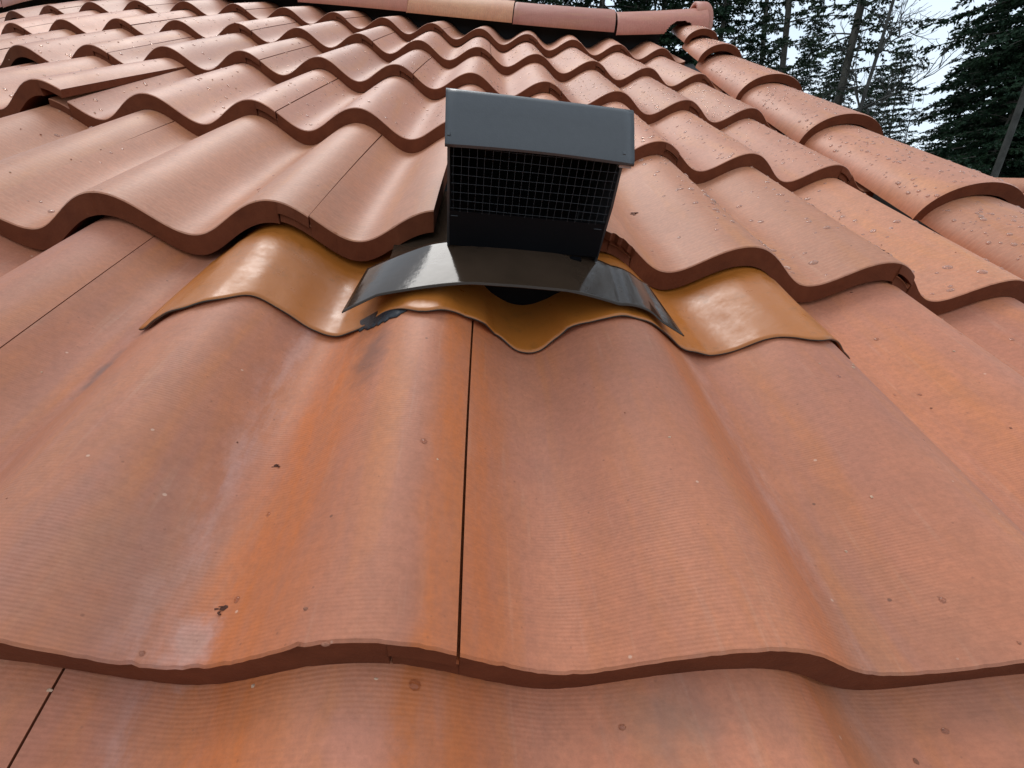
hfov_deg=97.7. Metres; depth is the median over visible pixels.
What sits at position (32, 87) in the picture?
roof tile
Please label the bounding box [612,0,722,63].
conifer tree
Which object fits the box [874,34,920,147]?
conifer tree
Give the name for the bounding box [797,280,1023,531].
roof tile
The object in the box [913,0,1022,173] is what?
conifer tree
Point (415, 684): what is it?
raindrops
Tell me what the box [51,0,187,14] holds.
roof tile
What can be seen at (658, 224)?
roof tile
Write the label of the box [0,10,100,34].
roof tile
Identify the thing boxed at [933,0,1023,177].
conifer tree
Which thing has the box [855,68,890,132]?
conifer tree
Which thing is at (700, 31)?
rake tile
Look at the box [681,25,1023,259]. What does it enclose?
raindrops
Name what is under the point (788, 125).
rake tile
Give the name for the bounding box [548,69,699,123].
roof tile
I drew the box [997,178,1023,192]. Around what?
ridge tile
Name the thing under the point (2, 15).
roof tile
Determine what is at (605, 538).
roof tile
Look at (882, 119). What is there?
conifer tree
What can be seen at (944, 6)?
sky
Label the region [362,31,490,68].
roof tile
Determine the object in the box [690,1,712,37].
ridge end tile
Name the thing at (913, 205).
rake tile
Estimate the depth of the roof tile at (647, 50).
1.64 m
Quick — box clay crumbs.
[6,6,1021,764]
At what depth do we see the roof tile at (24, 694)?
0.17 m
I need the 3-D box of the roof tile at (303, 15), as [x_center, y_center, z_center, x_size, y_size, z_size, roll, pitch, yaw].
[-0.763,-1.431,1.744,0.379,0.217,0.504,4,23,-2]
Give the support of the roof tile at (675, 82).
on the house
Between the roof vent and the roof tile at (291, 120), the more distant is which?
the roof tile at (291, 120)
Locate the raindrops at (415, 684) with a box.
[3,0,1013,733]
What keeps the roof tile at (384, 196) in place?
on the house
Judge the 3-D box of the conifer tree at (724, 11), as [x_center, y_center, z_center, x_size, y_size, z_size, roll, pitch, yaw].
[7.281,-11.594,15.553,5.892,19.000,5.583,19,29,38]
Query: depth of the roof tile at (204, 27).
1.28 m
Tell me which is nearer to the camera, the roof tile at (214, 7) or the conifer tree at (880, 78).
the roof tile at (214, 7)
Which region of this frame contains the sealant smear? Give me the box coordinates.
[358,310,407,331]
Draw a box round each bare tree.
[811,0,992,146]
[990,29,1023,177]
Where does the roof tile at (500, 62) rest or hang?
on the house
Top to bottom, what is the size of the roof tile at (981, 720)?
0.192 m
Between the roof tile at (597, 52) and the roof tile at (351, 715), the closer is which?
the roof tile at (351, 715)
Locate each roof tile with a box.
[0,0,97,21]
[0,7,27,18]
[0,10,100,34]
[0,28,191,67]
[0,29,75,49]
[0,56,185,117]
[0,104,174,191]
[0,115,381,254]
[0,215,153,347]
[0,235,471,684]
[0,659,65,767]
[10,657,848,767]
[15,9,197,34]
[49,63,337,136]
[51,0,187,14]
[95,33,312,74]
[121,12,296,39]
[139,0,279,15]
[237,6,367,25]
[241,20,394,52]
[246,43,431,92]
[258,76,485,152]
[280,135,631,260]
[337,15,453,40]
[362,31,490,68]
[392,317,1023,689]
[400,56,560,99]
[435,25,536,51]
[481,41,604,81]
[530,34,627,60]
[530,92,679,160]
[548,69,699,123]
[595,52,709,91]
[607,155,914,302]
[620,41,684,64]
[648,110,851,191]
[677,82,781,133]
[702,79,725,93]
[793,177,1023,314]
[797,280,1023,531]
[801,674,1023,767]
[837,172,873,197]
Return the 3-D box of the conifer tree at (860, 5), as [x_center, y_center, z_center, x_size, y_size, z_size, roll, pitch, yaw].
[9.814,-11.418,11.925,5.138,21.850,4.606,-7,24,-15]
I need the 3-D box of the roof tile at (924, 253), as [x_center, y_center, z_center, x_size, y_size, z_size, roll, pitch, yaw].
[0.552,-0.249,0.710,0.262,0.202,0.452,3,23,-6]
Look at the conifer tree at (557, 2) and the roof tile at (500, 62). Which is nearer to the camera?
the roof tile at (500, 62)
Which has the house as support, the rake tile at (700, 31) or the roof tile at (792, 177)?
the roof tile at (792, 177)
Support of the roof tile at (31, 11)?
on the house
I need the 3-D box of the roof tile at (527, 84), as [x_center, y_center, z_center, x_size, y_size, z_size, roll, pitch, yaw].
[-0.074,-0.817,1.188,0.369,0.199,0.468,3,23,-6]
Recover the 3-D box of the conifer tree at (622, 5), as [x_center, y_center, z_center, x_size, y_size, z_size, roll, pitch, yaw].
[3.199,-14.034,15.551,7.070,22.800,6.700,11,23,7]
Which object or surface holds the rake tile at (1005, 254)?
on the rake tile
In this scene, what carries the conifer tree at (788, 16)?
on the ground
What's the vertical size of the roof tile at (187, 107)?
0.207 m
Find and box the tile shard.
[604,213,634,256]
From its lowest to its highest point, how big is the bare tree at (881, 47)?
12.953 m
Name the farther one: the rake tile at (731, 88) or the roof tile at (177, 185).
the rake tile at (731, 88)
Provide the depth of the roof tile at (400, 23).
1.58 m
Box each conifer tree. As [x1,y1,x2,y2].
[512,0,581,5]
[537,0,678,37]
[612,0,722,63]
[665,0,793,71]
[728,0,821,83]
[729,0,863,104]
[777,0,935,122]
[787,10,829,93]
[820,44,851,107]
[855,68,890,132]
[872,71,897,138]
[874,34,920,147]
[890,82,923,142]
[904,0,1023,174]
[913,0,1012,155]
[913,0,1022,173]
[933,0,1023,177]
[941,1,1023,177]
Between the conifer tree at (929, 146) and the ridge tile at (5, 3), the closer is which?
the ridge tile at (5, 3)
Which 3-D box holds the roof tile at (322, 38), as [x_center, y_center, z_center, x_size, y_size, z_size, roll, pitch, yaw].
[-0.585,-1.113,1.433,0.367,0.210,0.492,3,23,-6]
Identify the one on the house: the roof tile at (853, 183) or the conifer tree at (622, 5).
the roof tile at (853, 183)
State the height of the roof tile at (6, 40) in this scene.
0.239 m
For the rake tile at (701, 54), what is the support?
on the rake tile at (731, 88)
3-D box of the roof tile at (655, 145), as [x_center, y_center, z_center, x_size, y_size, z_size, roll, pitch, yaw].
[0.099,-0.542,0.928,0.371,0.197,0.456,3,23,-6]
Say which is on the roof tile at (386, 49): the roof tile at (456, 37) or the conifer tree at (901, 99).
the roof tile at (456, 37)
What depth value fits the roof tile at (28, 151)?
0.60 m
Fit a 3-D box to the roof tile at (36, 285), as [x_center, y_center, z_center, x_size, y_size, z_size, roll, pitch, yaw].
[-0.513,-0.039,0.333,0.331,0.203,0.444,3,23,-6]
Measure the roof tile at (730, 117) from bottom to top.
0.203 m
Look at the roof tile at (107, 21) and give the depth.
1.30 m
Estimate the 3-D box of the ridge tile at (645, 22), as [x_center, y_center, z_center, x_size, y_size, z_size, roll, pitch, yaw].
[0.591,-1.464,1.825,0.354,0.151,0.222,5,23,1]
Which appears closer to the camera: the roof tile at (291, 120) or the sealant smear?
the sealant smear
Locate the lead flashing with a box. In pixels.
[139,222,849,358]
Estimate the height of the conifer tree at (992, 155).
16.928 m
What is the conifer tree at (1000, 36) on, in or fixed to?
on the ground
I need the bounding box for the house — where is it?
[0,0,943,236]
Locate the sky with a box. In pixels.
[530,0,1023,150]
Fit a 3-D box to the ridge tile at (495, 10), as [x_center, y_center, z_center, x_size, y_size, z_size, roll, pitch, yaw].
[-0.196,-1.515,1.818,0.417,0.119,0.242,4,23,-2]
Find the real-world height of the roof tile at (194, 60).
0.213 m
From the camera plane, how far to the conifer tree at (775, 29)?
18.32 m
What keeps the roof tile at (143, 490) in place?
on the house
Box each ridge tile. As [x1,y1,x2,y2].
[1,0,29,7]
[298,0,407,11]
[406,0,515,22]
[513,2,615,31]
[616,8,708,34]
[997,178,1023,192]
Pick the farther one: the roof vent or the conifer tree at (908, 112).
the conifer tree at (908, 112)
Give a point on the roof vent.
(526, 205)
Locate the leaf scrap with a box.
[214,605,227,614]
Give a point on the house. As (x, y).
(549, 35)
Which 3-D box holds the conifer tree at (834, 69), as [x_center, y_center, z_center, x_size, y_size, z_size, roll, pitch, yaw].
[16.712,-10.243,23.320,4.419,12.071,4.470,10,23,12]
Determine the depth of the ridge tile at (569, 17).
1.75 m
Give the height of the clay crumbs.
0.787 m
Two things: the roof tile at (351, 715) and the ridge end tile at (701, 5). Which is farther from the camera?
the ridge end tile at (701, 5)
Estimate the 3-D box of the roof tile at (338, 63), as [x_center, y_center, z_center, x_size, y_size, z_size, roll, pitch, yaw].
[-0.402,-0.830,1.158,0.359,0.204,0.472,3,23,-6]
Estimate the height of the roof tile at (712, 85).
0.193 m
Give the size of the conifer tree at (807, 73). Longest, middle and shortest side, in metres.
12.540 x 3.889 x 3.685 m
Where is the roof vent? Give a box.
[342,88,683,336]
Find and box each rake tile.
[671,23,717,42]
[682,37,741,61]
[695,53,802,99]
[740,82,882,144]
[804,124,1023,219]
[919,195,1023,279]
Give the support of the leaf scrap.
on the roof tile at (143, 490)
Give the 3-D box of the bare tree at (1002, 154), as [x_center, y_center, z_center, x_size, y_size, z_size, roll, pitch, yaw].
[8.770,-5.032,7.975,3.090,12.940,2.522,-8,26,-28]
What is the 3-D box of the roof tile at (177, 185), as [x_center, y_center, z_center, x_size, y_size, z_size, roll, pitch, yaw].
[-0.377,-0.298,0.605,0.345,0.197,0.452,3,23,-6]
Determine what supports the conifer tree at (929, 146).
on the ground
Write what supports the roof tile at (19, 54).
on the house
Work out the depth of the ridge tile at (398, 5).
1.71 m
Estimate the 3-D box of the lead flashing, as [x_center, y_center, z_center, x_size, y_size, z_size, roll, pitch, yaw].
[0.011,-0.107,0.449,0.626,0.100,0.224,3,23,-6]

